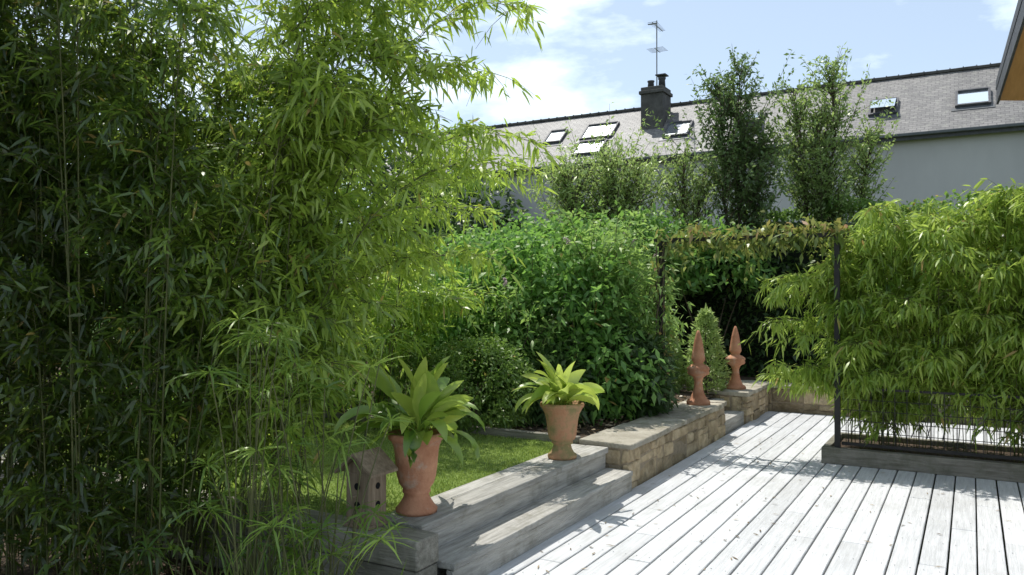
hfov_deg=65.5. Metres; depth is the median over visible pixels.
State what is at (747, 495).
deck screws
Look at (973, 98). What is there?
skylight
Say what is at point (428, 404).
potted plant
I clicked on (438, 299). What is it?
bamboo
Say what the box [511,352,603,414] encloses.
potted plant
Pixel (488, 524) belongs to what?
garden steps
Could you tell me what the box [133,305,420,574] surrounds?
umbrella sedge
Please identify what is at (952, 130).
gutter
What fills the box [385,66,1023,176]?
roof front
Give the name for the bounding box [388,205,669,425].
dogwood shrub
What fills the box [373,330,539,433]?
box ball
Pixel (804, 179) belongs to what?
holly oak tree
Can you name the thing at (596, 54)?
sky
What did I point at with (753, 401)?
stones
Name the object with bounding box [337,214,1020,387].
hedge
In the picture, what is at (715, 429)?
stones
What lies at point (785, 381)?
garden bed
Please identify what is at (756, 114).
skylight
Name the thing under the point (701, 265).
climbing shrub
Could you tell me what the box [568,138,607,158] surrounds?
skylight
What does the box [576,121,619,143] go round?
skylight
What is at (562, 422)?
terracotta urn
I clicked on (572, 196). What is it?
young tree
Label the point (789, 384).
cap slabs
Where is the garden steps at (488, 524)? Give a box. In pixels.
[386,444,632,574]
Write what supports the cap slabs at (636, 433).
on the stone wall at (679, 447)
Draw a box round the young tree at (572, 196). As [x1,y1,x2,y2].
[500,102,710,234]
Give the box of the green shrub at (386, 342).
[59,179,454,416]
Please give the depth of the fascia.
24.02 m
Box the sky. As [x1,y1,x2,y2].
[12,0,1017,254]
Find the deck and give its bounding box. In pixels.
[487,411,1023,574]
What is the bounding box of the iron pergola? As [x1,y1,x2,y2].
[653,232,849,447]
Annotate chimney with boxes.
[639,73,672,129]
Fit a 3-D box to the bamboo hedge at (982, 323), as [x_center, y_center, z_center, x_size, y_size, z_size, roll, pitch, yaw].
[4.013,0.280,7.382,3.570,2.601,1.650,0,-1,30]
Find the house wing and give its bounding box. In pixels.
[996,0,1023,104]
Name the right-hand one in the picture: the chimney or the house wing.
the house wing
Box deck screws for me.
[499,439,1002,574]
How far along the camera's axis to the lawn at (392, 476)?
6.05 m
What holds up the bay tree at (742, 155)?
on the garden bed at (682, 392)
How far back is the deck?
5.64 m
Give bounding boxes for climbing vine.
[642,210,853,405]
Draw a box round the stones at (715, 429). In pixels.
[605,411,725,488]
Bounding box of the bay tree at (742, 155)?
[651,47,799,232]
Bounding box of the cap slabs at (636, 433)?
[579,400,726,449]
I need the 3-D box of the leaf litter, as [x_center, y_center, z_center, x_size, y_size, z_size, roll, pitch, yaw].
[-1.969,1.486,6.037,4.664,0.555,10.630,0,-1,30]
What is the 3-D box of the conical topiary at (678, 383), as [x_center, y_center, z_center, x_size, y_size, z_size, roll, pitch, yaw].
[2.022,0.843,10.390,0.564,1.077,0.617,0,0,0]
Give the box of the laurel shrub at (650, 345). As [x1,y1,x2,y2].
[490,314,692,428]
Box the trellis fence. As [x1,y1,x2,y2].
[841,386,1023,460]
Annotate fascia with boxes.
[366,126,1023,185]
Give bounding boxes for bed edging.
[922,397,1020,428]
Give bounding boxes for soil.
[0,526,244,574]
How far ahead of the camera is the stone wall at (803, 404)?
10.70 m
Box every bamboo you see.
[0,0,568,574]
[89,60,531,436]
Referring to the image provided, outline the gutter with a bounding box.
[382,122,1023,181]
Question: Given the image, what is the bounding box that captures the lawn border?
[314,411,580,443]
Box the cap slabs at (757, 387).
[709,381,768,396]
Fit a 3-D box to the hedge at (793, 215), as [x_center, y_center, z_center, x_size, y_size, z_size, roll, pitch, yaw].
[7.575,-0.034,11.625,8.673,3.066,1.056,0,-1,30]
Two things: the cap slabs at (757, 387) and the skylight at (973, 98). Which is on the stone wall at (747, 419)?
the cap slabs at (757, 387)
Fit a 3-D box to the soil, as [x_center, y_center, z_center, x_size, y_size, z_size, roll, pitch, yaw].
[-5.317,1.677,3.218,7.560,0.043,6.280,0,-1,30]
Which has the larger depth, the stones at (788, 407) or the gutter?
the gutter
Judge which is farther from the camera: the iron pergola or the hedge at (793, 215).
the hedge at (793, 215)
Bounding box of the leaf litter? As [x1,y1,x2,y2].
[0,386,686,574]
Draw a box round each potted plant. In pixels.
[334,352,484,467]
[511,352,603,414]
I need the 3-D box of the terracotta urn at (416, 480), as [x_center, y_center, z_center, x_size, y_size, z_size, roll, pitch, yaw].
[-0.555,1.070,4.631,0.330,0.461,0.330,0,0,0]
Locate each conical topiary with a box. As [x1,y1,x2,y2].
[658,312,687,392]
[681,303,732,393]
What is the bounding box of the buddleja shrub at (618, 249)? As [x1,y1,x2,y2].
[461,205,698,414]
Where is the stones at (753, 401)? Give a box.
[710,388,768,424]
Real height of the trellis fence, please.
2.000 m
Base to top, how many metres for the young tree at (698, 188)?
4.058 m
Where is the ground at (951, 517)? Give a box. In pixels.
[3,317,1023,574]
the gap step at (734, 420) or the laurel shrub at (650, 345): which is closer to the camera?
the laurel shrub at (650, 345)
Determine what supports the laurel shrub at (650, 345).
on the garden bed at (682, 392)
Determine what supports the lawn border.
on the lawn at (392, 476)
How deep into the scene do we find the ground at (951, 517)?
5.94 m
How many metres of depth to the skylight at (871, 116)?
25.53 m
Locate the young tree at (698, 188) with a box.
[640,135,728,304]
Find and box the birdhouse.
[334,447,397,530]
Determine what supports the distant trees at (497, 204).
on the ground at (951, 517)
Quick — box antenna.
[648,20,667,85]
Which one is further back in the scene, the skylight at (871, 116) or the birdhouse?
the skylight at (871, 116)
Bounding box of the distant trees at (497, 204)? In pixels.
[13,90,534,329]
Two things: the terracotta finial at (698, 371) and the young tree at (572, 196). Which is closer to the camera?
the terracotta finial at (698, 371)
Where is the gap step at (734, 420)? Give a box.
[707,398,743,434]
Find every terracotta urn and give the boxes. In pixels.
[388,428,442,516]
[540,401,584,460]
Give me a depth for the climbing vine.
7.96 m
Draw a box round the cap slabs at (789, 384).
[741,380,818,390]
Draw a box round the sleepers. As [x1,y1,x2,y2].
[0,454,437,574]
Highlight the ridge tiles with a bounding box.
[417,63,1000,136]
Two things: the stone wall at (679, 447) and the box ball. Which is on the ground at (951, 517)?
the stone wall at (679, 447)
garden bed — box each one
[32,356,761,437]
[758,377,932,394]
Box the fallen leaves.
[537,435,1009,571]
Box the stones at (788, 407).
[768,388,905,419]
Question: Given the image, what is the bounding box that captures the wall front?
[374,130,1023,236]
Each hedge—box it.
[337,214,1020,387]
[734,183,1023,243]
[738,178,1023,462]
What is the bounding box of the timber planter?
[821,432,1023,482]
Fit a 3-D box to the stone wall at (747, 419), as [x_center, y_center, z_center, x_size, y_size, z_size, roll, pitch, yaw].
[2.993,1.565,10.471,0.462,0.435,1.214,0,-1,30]
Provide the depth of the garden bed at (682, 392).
8.46 m
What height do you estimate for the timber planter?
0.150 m
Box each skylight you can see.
[542,129,568,146]
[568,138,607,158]
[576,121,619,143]
[658,119,693,140]
[745,112,765,131]
[865,97,900,119]
[951,86,994,111]
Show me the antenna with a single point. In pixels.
(658, 48)
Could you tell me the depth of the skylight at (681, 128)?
29.12 m
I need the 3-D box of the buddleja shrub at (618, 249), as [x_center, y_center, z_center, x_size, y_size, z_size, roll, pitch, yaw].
[0.768,0.401,8.471,2.865,2.602,1.678,0,-1,-42]
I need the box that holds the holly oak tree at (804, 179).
[762,43,899,227]
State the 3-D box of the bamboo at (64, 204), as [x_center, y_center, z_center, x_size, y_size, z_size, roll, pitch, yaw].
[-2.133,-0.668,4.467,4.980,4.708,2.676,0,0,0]
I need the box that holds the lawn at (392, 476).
[1,395,552,515]
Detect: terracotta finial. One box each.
[686,330,709,405]
[725,326,745,389]
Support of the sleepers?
on the soil
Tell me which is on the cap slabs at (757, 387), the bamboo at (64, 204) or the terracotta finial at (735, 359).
the terracotta finial at (735, 359)
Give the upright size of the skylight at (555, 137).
0.823 m
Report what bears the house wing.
on the ground at (951, 517)
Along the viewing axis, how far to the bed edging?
9.82 m
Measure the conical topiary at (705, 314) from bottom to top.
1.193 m
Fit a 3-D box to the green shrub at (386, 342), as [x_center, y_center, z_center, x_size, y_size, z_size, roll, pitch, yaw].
[-2.614,0.251,8.736,4.443,3.150,2.188,0,0,-11]
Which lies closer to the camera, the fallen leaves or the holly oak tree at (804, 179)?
the fallen leaves
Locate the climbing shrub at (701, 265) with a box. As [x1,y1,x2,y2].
[421,199,777,378]

